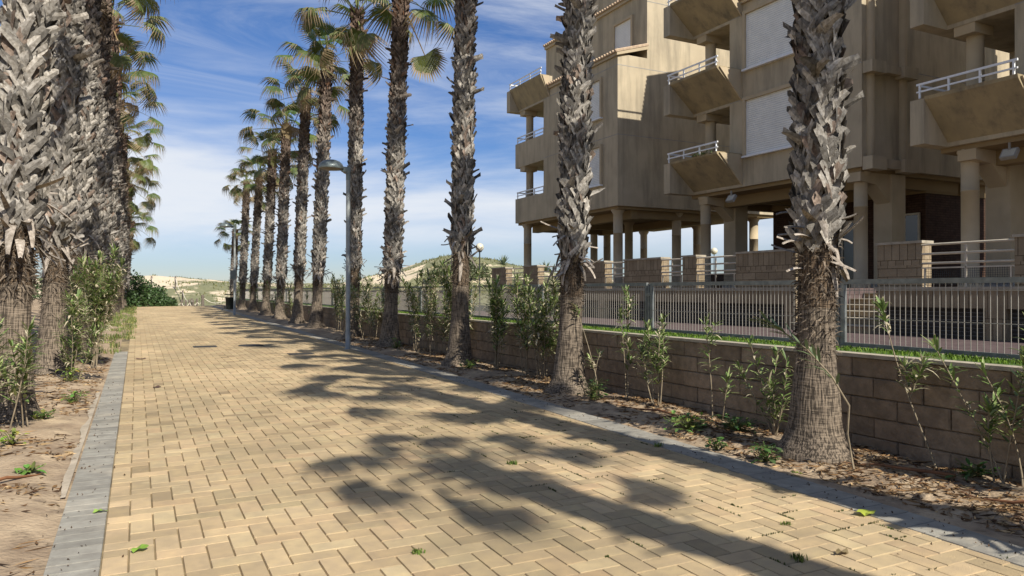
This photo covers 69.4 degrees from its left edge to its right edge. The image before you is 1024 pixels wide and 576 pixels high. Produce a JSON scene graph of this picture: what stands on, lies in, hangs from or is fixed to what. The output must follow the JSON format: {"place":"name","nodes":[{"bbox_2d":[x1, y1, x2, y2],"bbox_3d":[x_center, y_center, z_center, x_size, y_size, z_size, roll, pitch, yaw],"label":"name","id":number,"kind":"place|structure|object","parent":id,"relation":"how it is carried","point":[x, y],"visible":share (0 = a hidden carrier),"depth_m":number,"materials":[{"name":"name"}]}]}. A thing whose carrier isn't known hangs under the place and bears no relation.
{"place":"outdoors","nodes":[
{"label":"outdoors","id":0,"kind":"place"},
{"bbox_2d":[0,299,128,575],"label":"planting bed soil","id":1,"kind":"structure","parent":0,"point":[18,526],"depth_m":6.31,"materials":[{"name":"soil"}]},
{"bbox_2d":[0,428,29,444],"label":"weed","id":2,"kind":"object","parent":1,"relation":"on","point":[14,431],"visible":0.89,"depth_m":7.00,"materials":[{"name":"green plant"}]},
{"bbox_2d":[0,314,43,432],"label":"oleander","id":3,"kind":"object","parent":1,"relation":"on","point":[28,331],"visible":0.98,"depth_m":7.61,"materials":[{"name":"green plant"}]},
{"bbox_2d":[0,473,43,480],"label":"palm stalk","id":4,"kind":"object","parent":1,"relation":"on","point":[11,477],"visible":1,"depth_m":5.85,"materials":[{"name":"brown plant"}]},
{"bbox_2d":[0,326,46,427],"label":"oleander","id":5,"kind":"object","parent":1,"relation":"on","point":[13,364],"visible":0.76,"depth_m":7.89,"materials":[{"name":"green plant"}]},
{"bbox_2d":[14,461,46,474],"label":"weed","id":6,"kind":"object","parent":1,"relation":"on","point":[32,468],"visible":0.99,"depth_m":6.06,"materials":[{"name":"green plant"}]},
{"bbox_2d":[0,0,71,423],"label":"palm tree","id":7,"kind":"object","parent":1,"relation":"on","point":[29,29],"visible":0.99,"depth_m":8.39,"materials":[{"name":"grey plant"}]},
{"bbox_2d":[31,408,58,418],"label":"weed","id":8,"kind":"object","parent":1,"relation":"on","point":[42,416],"visible":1,"depth_m":8.39,"materials":[{"name":"green plant"}]},
{"bbox_2d":[34,0,92,374],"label":"palm tree","id":9,"kind":"object","parent":1,"relation":"on","point":[58,232],"visible":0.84,"depth_m":12.60,"materials":[{"name":"grey plant"}]},
{"bbox_2d":[55,367,85,380],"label":"weed","id":10,"kind":"object","parent":1,"relation":"on","point":[71,375],"visible":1,"depth_m":11.33,"materials":[{"name":"green plant"}]},
{"bbox_2d":[59,390,86,401],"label":"weed","id":11,"kind":"object","parent":1,"relation":"on","point":[73,395],"visible":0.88,"depth_m":9.63,"materials":[{"name":"green plant"}]},
{"bbox_2d":[60,392,99,497],"bbox_3d":[-4.707,1.538,8.147,0.079,0.055,6.000,0,0,-27],"label":"concrete edge","id":12,"kind":"object","parent":1,"relation":"on","point":[68,475],"visible":1,"depth_m":6.95,"materials":[{"name":"concrete"}]},
{"bbox_2d":[51,288,112,380],"bbox_3d":[-6.885,0.766,11.825,0.929,1.558,0.758,0,0,44],"label":"oleander","id":13,"kind":"object","parent":1,"relation":"on","point":[73,327],"visible":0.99,"depth_m":11.74,"materials":[{"name":"green plant"}]},
{"bbox_2d":[66,0,107,352],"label":"palm tree","id":14,"kind":"object","parent":1,"relation":"on","point":[87,112],"visible":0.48,"depth_m":16.70,"materials":[{"name":"grey plant"}]},
{"bbox_2d":[66,261,108,356],"bbox_3d":[-8.790,0.441,15.169,0.928,2.105,1.221,0,0,-16],"label":"oleander","id":15,"kind":"object","parent":1,"relation":"on","point":[78,281],"visible":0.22,"depth_m":15.27,"materials":[{"name":"green plant"}]},
{"bbox_2d":[78,347,100,362],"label":"weed","id":16,"kind":"object","parent":1,"relation":"on","point":[90,355],"visible":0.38,"depth_m":14.34,"materials":[{"name":"green plant"}]},
{"bbox_2d":[76,240,128,368],"bbox_3d":[-7.628,0.299,13.863,0.886,2.468,1.054,0,0,-44],"label":"oleander","id":17,"kind":"object","parent":1,"relation":"on","point":[103,296],"visible":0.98,"depth_m":13.72,"materials":[{"name":"green plant"}]},
{"bbox_2d":[87,304,137,353],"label":"verge grass","id":18,"kind":"structure","parent":1,"relation":"on","point":[119,317],"depth_m":25.79,"materials":[{"name":"plant"}]},
{"bbox_2d":[84,0,174,338],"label":"palm tree","id":19,"kind":"object","parent":1,"relation":"on","point":[102,114],"visible":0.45,"depth_m":20.89,"materials":[{"name":"green plant"}]},
{"bbox_2d":[106,32,161,322],"bbox_3d":[-15.909,-4.223,29.134,3.563,11.516,3.838,3,-1,-27],"label":"palm tree","id":20,"kind":"object","parent":1,"relation":"on","point":[149,57],"visible":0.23,"depth_m":29.21,"materials":[{"name":"green plant"}]},
{"bbox_2d":[97,0,173,329],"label":"palm tree","id":21,"kind":"object","parent":1,"relation":"on","point":[117,61],"visible":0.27,"depth_m":25.05,"materials":[{"name":"green plant"}]},
{"bbox_2d":[110,74,167,315],"bbox_3d":[-17.627,-4.023,33.508,4.053,11.080,3.666,0,0,-44],"label":"palm tree","id":22,"kind":"object","parent":1,"relation":"on","point":[146,137],"visible":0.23,"depth_m":33.40,"materials":[{"name":"green plant"}]},
{"bbox_2d":[114,115,165,312],"bbox_3d":[-19.972,-3.696,37.615,3.619,10.359,3.751,0,0,9],"label":"palm tree","id":23,"kind":"object","parent":1,"relation":"on","point":[139,162],"visible":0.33,"depth_m":37.52,"materials":[{"name":"green plant"}]},
{"bbox_2d":[118,139,162,310],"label":"palm tree","id":24,"kind":"object","parent":1,"relation":"on","point":[129,193],"visible":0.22,"depth_m":41.63,"materials":[{"name":"green plant"}]},
{"bbox_2d":[121,170,161,307],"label":"palm tree","id":25,"kind":"object","parent":1,"relation":"on","point":[149,204],"visible":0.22,"depth_m":45.66,"materials":[{"name":"green plant"}]},
{"bbox_2d":[124,208,159,305],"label":"palm tree","id":26,"kind":"object","parent":1,"relation":"on","point":[134,244],"visible":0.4,"depth_m":50.14,"materials":[{"name":"green plant"}]},
{"bbox_2d":[99,309,351,575],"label":"path bedding","id":27,"kind":"object","parent":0,"point":[124,346],"visible":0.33,"depth_m":6.07,"materials":[{"name":"sand"}]},
{"bbox_2d":[33,254,669,310],"bbox_3d":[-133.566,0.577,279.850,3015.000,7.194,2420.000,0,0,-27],"label":"dunes","id":28,"kind":"structure","parent":0,"point":[209,290],"depth_m":74.62,"materials":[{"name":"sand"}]},
{"bbox_2d":[32,269,177,306],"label":"shrub","id":29,"kind":"object","parent":28,"relation":"on","point":[137,295],"visible":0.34,"depth_m":51.56,"materials":[{"name":"green plant"}]},
{"bbox_2d":[427,259,491,283],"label":"dune bush","id":30,"kind":"object","parent":28,"relation":"on","point":[485,269],"visible":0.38,"depth_m":71.85,"materials":[{"name":"green plant"}]},
{"bbox_2d":[496,255,508,264],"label":"agave","id":31,"kind":"object","parent":28,"relation":"on","point":[503,260],"visible":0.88,"depth_m":77.33,"materials":[{"name":"green plant"}]},
{"bbox_2d":[236,299,1023,480],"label":"block wall","id":32,"kind":"structure","parent":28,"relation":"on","point":[882,417],"depth_m":7.41,"materials":[{"name":"concrete"}]},
{"bbox_2d":[236,277,1023,358],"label":"metal fence","id":33,"kind":"object","parent":32,"relation":"on","point":[649,290],"visible":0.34,"depth_m":9.01,"materials":[{"name":"metal"}]},
{"bbox_2d":[711,248,717,273],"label":"globe lamp","id":34,"kind":"object","parent":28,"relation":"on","point":[714,251],"visible":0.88,"depth_m":42.98,"materials":[{"name":"glass"}]},
{"bbox_2d":[490,234,1023,341],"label":"terrace","id":35,"kind":"structure","parent":28,"relation":"on","point":[904,260],"depth_m":17.18,"materials":[{"name":"metal"}]},
{"bbox_2d":[0,0,772,286],"label":"sky","id":36,"kind":"structure","parent":0,"point":[217,54],"materials":[{"name":"blue"}]},
{"bbox_2d":[100,306,1023,575],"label":"walkway","id":37,"kind":"structure","parent":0,"point":[369,486],"depth_m":5.78,"materials":[{"name":"brick"}]},
{"bbox_2d":[131,544,148,552],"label":"fallen leaf","id":38,"kind":"object","parent":37,"relation":"on","point":[141,546],"visible":1,"depth_m":4.43,"materials":[{"name":"plant"}]},
{"bbox_2d":[220,223,235,314],"bbox_3d":[-14.591,-0.987,38.015,0.830,4.750,0.620,0,0,-27],"label":"street lamp","id":39,"kind":"object","parent":37,"relation":"on","point":[232,272],"visible":1,"depth_m":38.10,"materials":[{"name":"metal"}]},
{"bbox_2d":[238,344,262,346],"bbox_3d":[-6.776,1.491,19.208,0.620,0.022,0.620,0,0,-27],"label":"manhole cover","id":40,"kind":"object","parent":37,"relation":"on","point":[248,345],"visible":0.98,"depth_m":19.06,"materials":[{"name":"metal"}]},
{"bbox_2d":[287,352,313,354],"bbox_3d":[-4.840,1.513,16.939,0.550,0.033,0.400,0,0,-27],"label":"manhole cover","id":41,"kind":"object","parent":37,"relation":"on","point":[307,353],"visible":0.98,"depth_m":16.89,"materials":[{"name":"metal"}]},
{"bbox_2d":[318,159,351,348],"bbox_3d":[-4.337,-0.816,18.155,0.830,4.650,0.620,0,0,-27],"label":"street lamp","id":42,"kind":"object","parent":37,"relation":"on","point":[330,165],"visible":1,"depth_m":18.25,"materials":[{"name":"metal"}]},
{"bbox_2d":[43,306,1023,575],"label":"kerb strip","id":43,"kind":"object","parent":37,"relation":"on","point":[85,522],"visible":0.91,"depth_m":5.89,"materials":[{"name":"concrete"}]},
{"bbox_2d":[224,294,232,308],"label":"litter bin","id":44,"kind":"object","parent":43,"relation":"on","point":[229,302],"visible":0.69,"depth_m":42.08,"materials":[{"name":"plastic"}]},
{"bbox_2d":[327,377,1007,575],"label":"joint moss","id":45,"kind":"object","parent":37,"relation":"on","point":[795,557],"visible":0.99,"depth_m":5.25,"materials":[{"name":"green plant"}]},
{"bbox_2d":[835,548,848,553],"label":"fallen leaf","id":46,"kind":"object","parent":37,"relation":"on","point":[838,550],"visible":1,"depth_m":4.42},
{"bbox_2d":[855,509,875,515],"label":"fallen leaf","id":47,"kind":"object","parent":37,"relation":"on","point":[864,512],"visible":1,"depth_m":5.18,"materials":[{"name":"plant"}]},
{"bbox_2d":[209,305,1023,546],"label":"border soil","id":48,"kind":"structure","parent":0,"point":[600,406],"depth_m":6.87,"materials":[{"name":"soil"}]},
{"bbox_2d":[214,219,252,306],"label":"palm tree","id":49,"kind":"object","parent":48,"relation":"on","point":[225,234],"visible":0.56,"depth_m":49.77,"materials":[{"name":"green plant"}]},
{"bbox_2d":[222,168,265,308],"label":"palm tree","id":50,"kind":"object","parent":48,"relation":"on","point":[244,244],"visible":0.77,"depth_m":45.33,"materials":[{"name":"green plant"}]},
{"bbox_2d":[226,155,290,311],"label":"palm tree","id":51,"kind":"object","parent":48,"relation":"on","point":[259,205],"visible":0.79,"depth_m":41.15,"materials":[{"name":"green plant"}]},
{"bbox_2d":[236,130,298,314],"bbox_3d":[-11.902,-3.211,37.326,3.666,9.418,3.509,0,0,28],"label":"palm tree","id":52,"kind":"object","parent":48,"relation":"on","point":[270,177],"visible":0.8,"depth_m":36.96,"materials":[{"name":"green plant"}]},
{"bbox_2d":[259,280,276,316],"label":"oleander","id":53,"kind":"object","parent":48,"relation":"on","point":[272,300],"visible":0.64,"depth_m":35.04,"materials":[{"name":"green plant"}]},
{"bbox_2d":[236,98,317,318],"bbox_3d":[-10.558,-3.463,33.566,3.964,9.950,3.789,2,-1,-27],"label":"palm tree","id":54,"kind":"object","parent":48,"relation":"on","point":[285,156],"visible":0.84,"depth_m":33.29,"materials":[{"name":"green plant"}]},
{"bbox_2d":[275,281,293,320],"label":"oleander","id":55,"kind":"object","parent":48,"relation":"on","point":[289,299],"visible":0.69,"depth_m":31.40,"materials":[{"name":"green plant"}]},
{"bbox_2d":[259,60,349,323],"bbox_3d":[-8.441,-3.747,29.845,3.768,10.595,3.588,2,-1,-27],"label":"palm tree","id":56,"kind":"object","parent":48,"relation":"on","point":[302,133],"visible":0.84,"depth_m":29.66,"materials":[{"name":"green plant"}]},
{"bbox_2d":[303,289,322,316],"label":"oleander","id":57,"kind":"object","parent":48,"relation":"on","point":[306,295],"visible":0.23,"depth_m":28.01,"materials":[{"name":"green plant"}]},
{"bbox_2d":[268,16,374,327],"bbox_3d":[-6.841,-3.981,26.568,3.831,11.108,3.774,3,-1,-27],"label":"palm tree","id":58,"kind":"object","parent":48,"relation":"on","point":[324,92],"visible":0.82,"depth_m":26.53,"materials":[{"name":"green plant"}]},
{"bbox_2d":[329,273,363,330],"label":"oleander","id":59,"kind":"object","parent":48,"relation":"on","point":[335,300],"visible":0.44,"depth_m":24.14,"materials":[{"name":"green plant"}]},
{"bbox_2d":[332,278,364,333],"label":"oleander","id":60,"kind":"object","parent":48,"relation":"on","point":[339,292],"visible":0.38,"depth_m":22.82,"materials":[{"name":"green plant"}]},
{"bbox_2d":[292,0,414,337],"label":"palm tree","id":61,"kind":"object","parent":48,"relation":"on","point":[355,123],"visible":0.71,"depth_m":21.75,"materials":[{"name":"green plant"}]},
{"bbox_2d":[350,276,383,339],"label":"oleander","id":62,"kind":"object","parent":48,"relation":"on","point":[368,286],"visible":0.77,"depth_m":20.95,"materials":[{"name":"green plant"}]},
{"bbox_2d":[357,273,400,341],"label":"oleander","id":63,"kind":"object","parent":48,"relation":"on","point":[368,297],"visible":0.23,"depth_m":19.85,"materials":[{"name":"green plant"}]},
{"bbox_2d":[319,0,454,347],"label":"palm tree","id":64,"kind":"object","parent":48,"relation":"on","point":[395,18],"visible":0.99,"depth_m":18.62,"materials":[{"name":"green plant"}]},
{"bbox_2d":[386,338,401,347],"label":"weed","id":65,"kind":"object","parent":48,"relation":"on","point":[395,343],"visible":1,"depth_m":17.86,"materials":[{"name":"green plant"}]},
{"bbox_2d":[401,274,450,351],"bbox_3d":[-2.011,0.589,17.314,1.337,1.960,0.945,0,0,-27],"label":"oleander","id":66,"kind":"object","parent":48,"relation":"on","point":[411,293],"visible":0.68,"depth_m":17.30,"materials":[{"name":"green plant"}]},
{"bbox_2d":[417,259,449,354],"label":"oleander","id":67,"kind":"object","parent":48,"relation":"on","point":[434,305],"visible":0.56,"depth_m":16.19,"materials":[{"name":"green plant"}]},
{"bbox_2d":[437,261,483,340],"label":"oleander","id":68,"kind":"object","parent":48,"relation":"on","point":[445,280],"visible":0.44,"depth_m":15.58,"materials":[{"name":"green plant"}]},
{"bbox_2d":[441,0,483,366],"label":"palm tree","id":69,"kind":"object","parent":48,"relation":"on","point":[460,237],"visible":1,"depth_m":14.42,"materials":[{"name":"brown plant"}]},
{"bbox_2d":[458,360,480,368],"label":"weed","id":70,"kind":"object","parent":48,"relation":"on","point":[468,365],"visible":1,"depth_m":13.71,"materials":[{"name":"green plant"}]},
{"bbox_2d":[483,273,511,369],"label":"oleander","id":71,"kind":"object","parent":48,"relation":"on","point":[497,303],"visible":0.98,"depth_m":13.54,"materials":[{"name":"green plant"}]},
{"bbox_2d":[0,336,1023,575],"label":"leaf litter","id":72,"kind":"object","parent":48,"relation":"on","point":[1006,509],"visible":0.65,"depth_m":6.66,"materials":[{"name":"plant"}]},
{"bbox_2d":[503,268,536,374],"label":"oleander","id":73,"kind":"object","parent":48,"relation":"on","point":[521,309],"visible":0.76,"depth_m":12.86,"materials":[{"name":"green plant"}]},
{"bbox_2d":[520,278,557,378],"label":"oleander","id":74,"kind":"object","parent":48,"relation":"on","point":[536,337],"visible":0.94,"depth_m":12.11,"materials":[{"name":"green plant"}]},
{"bbox_2d":[545,264,560,347],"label":"oleander","id":75,"kind":"object","parent":48,"relation":"on","point":[554,284],"visible":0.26,"depth_m":11.60,"materials":[{"name":"green plant"}]},
{"bbox_2d":[540,0,604,394],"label":"palm tree","id":76,"kind":"object","parent":48,"relation":"on","point":[576,129],"visible":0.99,"depth_m":10.73,"materials":[{"name":"grey plant"}]},
{"bbox_2d":[569,303,603,395],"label":"oleander","id":77,"kind":"object","parent":48,"relation":"on","point":[588,358],"visible":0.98,"depth_m":10.44,"materials":[{"name":"green plant"}]},
{"bbox_2d":[577,376,608,399],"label":"weed","id":78,"kind":"object","parent":48,"relation":"on","point":[594,391],"visible":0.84,"depth_m":10.06,"materials":[{"name":"green plant"}]},
{"bbox_2d":[613,285,639,397],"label":"oleander","id":79,"kind":"object","parent":48,"relation":"on","point":[626,294],"visible":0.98,"depth_m":10.06,"materials":[{"name":"green plant"}]},
{"bbox_2d":[616,404,678,416],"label":"palm stalk","id":80,"kind":"object","parent":48,"relation":"on","point":[663,411],"visible":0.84,"depth_m":8.90,"materials":[{"name":"brown plant"}]},
{"bbox_2d":[633,313,672,404],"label":"oleander","id":81,"kind":"object","parent":48,"relation":"on","point":[656,356],"visible":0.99,"depth_m":9.48,"materials":[{"name":"green plant"}]},
{"bbox_2d":[664,410,715,432],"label":"weed","id":82,"kind":"object","parent":48,"relation":"on","point":[688,424],"visible":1,"depth_m":7.95,"materials":[{"name":"green plant"}]},
{"bbox_2d":[701,437,727,449],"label":"weed","id":83,"kind":"object","parent":48,"relation":"on","point":[716,445],"visible":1,"depth_m":7.22,"materials":[{"name":"green plant"}]},
{"bbox_2d":[698,314,733,420],"bbox_3d":[2.360,0.936,8.559,0.298,1.298,0.587,0,0,-27],"label":"oleander","id":84,"kind":"object","parent":48,"relation":"on","point":[727,376],"visible":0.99,"depth_m":8.62,"materials":[{"name":"green plant"}]},
{"bbox_2d":[715,413,757,433],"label":"weed","id":85,"kind":"object","parent":48,"relation":"on","point":[735,425],"visible":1,"depth_m":7.93,"materials":[{"name":"green plant"}]},
{"bbox_2d":[730,334,793,434],"bbox_3d":[2.649,1.045,7.869,0.457,1.097,0.852,0,0,-27],"label":"oleander","id":86,"kind":"object","parent":48,"relation":"on","point":[775,404],"visible":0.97,"depth_m":7.77,"materials":[{"name":"green plant"}]},
{"bbox_2d":[747,441,783,463],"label":"weed","id":87,"kind":"object","parent":48,"relation":"on","point":[765,452],"visible":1,"depth_m":6.73,"materials":[{"name":"green plant"}]},
{"bbox_2d":[747,310,854,468],"bbox_3d":[2.449,0.861,6.258,0.904,1.367,0.240,0,0,9],"label":"oleander","id":88,"kind":"object","parent":48,"relation":"on","point":[812,348],"visible":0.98,"depth_m":6.26,"materials":[{"name":"green plant"}]},
{"bbox_2d":[771,0,863,464],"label":"palm tree","id":89,"kind":"object","parent":48,"relation":"on","point":[817,133],"visible":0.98,"depth_m":6.76,"materials":[{"name":"grey plant"}]},
{"bbox_2d":[840,461,955,477],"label":"palm stalk","id":90,"kind":"object","parent":48,"relation":"on","point":[921,470],"visible":0.97,"depth_m":6.12,"materials":[{"name":"brown plant"}]},
{"bbox_2d":[873,295,938,468],"bbox_3d":[3.452,0.825,6.518,0.268,1.530,0.612,0,0,-43],"label":"oleander","id":91,"kind":"object","parent":48,"relation":"on","point":[881,306],"visible":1,"depth_m":6.47,"materials":[{"name":"green plant"}]},
{"bbox_2d":[920,334,1023,486],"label":"oleander","id":92,"kind":"object","parent":48,"relation":"on","point":[991,410],"visible":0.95,"depth_m":5.83,"materials":[{"name":"green plant"}]},
{"bbox_2d":[945,458,999,480],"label":"weed","id":93,"kind":"object","parent":48,"relation":"on","point":[971,472],"visible":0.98,"depth_m":5.88,"materials":[{"name":"green plant"}]},
{"bbox_2d":[960,491,1023,503],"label":"palm stalk","id":94,"kind":"object","parent":48,"relation":"on","point":[1010,501],"visible":0.89,"depth_m":5.33,"materials":[{"name":"brown plant"}]},
{"bbox_2d":[1011,313,1023,428],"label":"oleander","id":95,"kind":"object","parent":48,"relation":"on","point":[1021,389],"visible":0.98,"depth_m":5.54,"materials":[{"name":"green plant"}]},
{"bbox_2d":[245,299,1023,365],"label":"lawn","id":96,"kind":"structure","parent":0,"point":[1014,364],"depth_m":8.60,"materials":[{"name":"plant"}]},
{"bbox_2d":[305,291,451,312],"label":"garden wall","id":97,"kind":"structure","parent":96,"relation":"on","point":[326,299],"depth_m":29.70,"materials":[{"name":"paint"}]},
{"bbox_2d":[507,0,772,287],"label":"apartment building","id":98,"kind":"structure","parent":0,"point":[637,57],"depth_m":31.86,"materials":[{"name":"paint"}]},
{"bbox_2d":[588,144,602,188],"bbox_3d":[3.327,-5.213,32.206,0.140,1.770,2.020,0,0,-27],"label":"window","id":99,"kind":"structure","parent":98,"relation":"in","point":[596,164],"depth_m":31.67,"materials":[{"name":"paint"}]},
{"bbox_2d":[590,77,602,121],"bbox_3d":[3.327,-8.063,32.216,0.140,1.770,2.020,0,0,-27],"label":"window","id":100,"kind":"structure","parent":98,"relation":"in","point":[597,99],"depth_m":31.67,"materials":[{"name":"paint"}]},
{"bbox_2d":[612,14,633,49],"bbox_3d":[4.875,-11.017,32.535,0.100,1.560,1.470,0,0,-27],"label":"window","id":101,"kind":"structure","parent":98,"relation":"in","point":[623,30],"depth_m":32.54,"materials":[{"name":"paint"}]},
{"bbox_2d":[472,310,1023,359],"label":"lawn","id":102,"kind":"structure","parent":0,"point":[874,339],"depth_m":13.87,"materials":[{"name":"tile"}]},
{"bbox_2d":[476,243,483,314],"bbox_3d":[-1.084,-0.269,24.793,0.278,2.470,0.275,0,0,-27],"label":"globe lamp","id":103,"kind":"object","parent":102,"relation":"on","point":[479,245],"visible":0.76,"depth_m":24.77,"materials":[{"name":"glass"}]},
{"bbox_2d":[664,0,1008,287],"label":"apartment building","id":104,"kind":"structure","parent":0,"point":[898,188],"depth_m":23.50,"materials":[{"name":"paint"}]},
{"bbox_2d":[741,83,792,157],"bbox_3d":[8.567,-5.369,23.204,0.140,2.020,3.620,0,0,-27],"label":"window","id":105,"kind":"structure","parent":104,"relation":"in","point":[765,115],"depth_m":23.96,"materials":[{"name":"paint"}]},
{"bbox_2d":[741,0,794,71],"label":"window","id":106,"kind":"structure","parent":104,"relation":"in","point":[764,40],"depth_m":23.97,"materials":[{"name":"paint"}]},
{"bbox_2d":[836,220,853,287],"bbox_3d":[11.310,-1.102,25.309,0.050,2.340,1.020,0,0,-27],"label":"window","id":107,"kind":"structure","parent":104,"relation":"in","point":[846,251],"depth_m":25.10,"materials":[{"name":"glass"}]},
{"bbox_2d":[905,212,920,240],"bbox_3d":[12.283,-1.593,23.393,0.050,1.470,1.320,0,0,-27],"label":"window","id":108,"kind":"structure","parent":104,"relation":"in","point":[912,220],"depth_m":23.03,"materials":[{"name":"glass"}]},
{"bbox_2d":[910,0,1023,286],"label":"apartment building","id":109,"kind":"structure","parent":0,"point":[975,125],"depth_m":17.70,"materials":[{"name":"paint"}]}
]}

